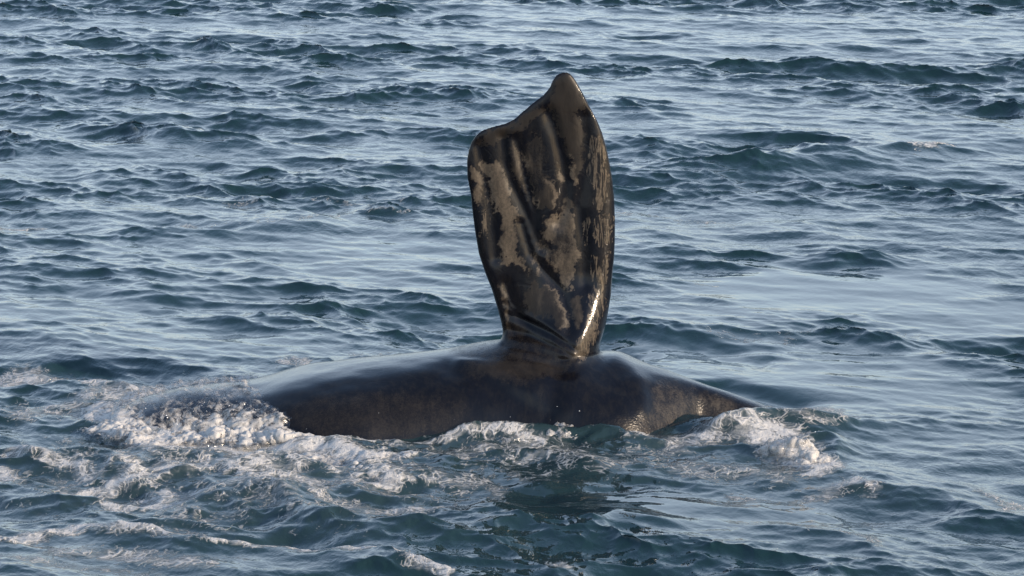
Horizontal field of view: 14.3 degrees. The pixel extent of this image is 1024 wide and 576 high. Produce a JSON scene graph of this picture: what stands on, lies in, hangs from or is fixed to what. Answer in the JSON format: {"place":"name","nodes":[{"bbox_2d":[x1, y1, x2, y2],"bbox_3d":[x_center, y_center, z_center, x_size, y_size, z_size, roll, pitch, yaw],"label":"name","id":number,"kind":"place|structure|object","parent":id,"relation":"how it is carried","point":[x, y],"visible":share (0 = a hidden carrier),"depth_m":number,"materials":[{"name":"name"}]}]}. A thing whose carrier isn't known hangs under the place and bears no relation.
{"place":"outdoors","nodes":[
{"label":"outdoors","id":0,"kind":"place"},
{"bbox_2d":[0,0,1023,575],"bbox_3d":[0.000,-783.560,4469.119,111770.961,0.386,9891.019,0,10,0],"label":"sea","id":1,"kind":"structure","parent":0,"point":[818,204],"depth_m":35.17,"materials":[{"name":"liquid"}]},
{"bbox_2d":[80,377,301,442],"bbox_3d":[-2.273,0.876,29.124,2.009,0.453,1.863,0,10,0],"label":"foam veil","id":2,"kind":"object","parent":1,"relation":"on","point":[234,423],"visible":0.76,"depth_m":28.63,"materials":[{"name":"grey liquid"}]},
{"bbox_2d":[83,417,313,445],"bbox_3d":[-2.283,0.995,28.539,2.489,0.150,0.982,4,11,23],"label":"breaking foam","id":3,"kind":"object","parent":1,"relation":"on","point":[111,427],"visible":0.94,"depth_m":28.34,"materials":[{"name":"grey"}]},
{"bbox_2d":[294,451,390,480],"bbox_3d":[-1.178,1.183,27.663,1.424,0.084,0.537,8,13,38],"label":"foam crest","id":4,"kind":"object","parent":1,"relation":"on","point":[353,460],"visible":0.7,"depth_m":27.71,"materials":[{"name":"grey liquid"}]},
{"bbox_2d":[124,72,766,439],"bbox_3d":[-0.479,0.381,29.128,5.781,3.906,2.010,0,10,0],"label":"whale","id":5,"kind":"object","parent":1,"relation":"on","point":[539,177],"visible":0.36,"depth_m":28.80},
{"bbox_2d":[512,422,575,438],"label":"foam ridge","id":6,"kind":"structure","parent":1,"relation":"on","point":[555,433],"depth_m":28.34,"materials":[{"name":"grey liquid"}]},
{"bbox_2d":[757,436,830,464],"bbox_3d":[1.923,1.125,27.648,0.468,0.202,1.008,-6,12,-32],"label":"foam lump","id":7,"kind":"object","parent":1,"relation":"on","point":[811,454],"visible":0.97,"depth_m":27.69,"materials":[{"name":"grey liquid"}]}
]}

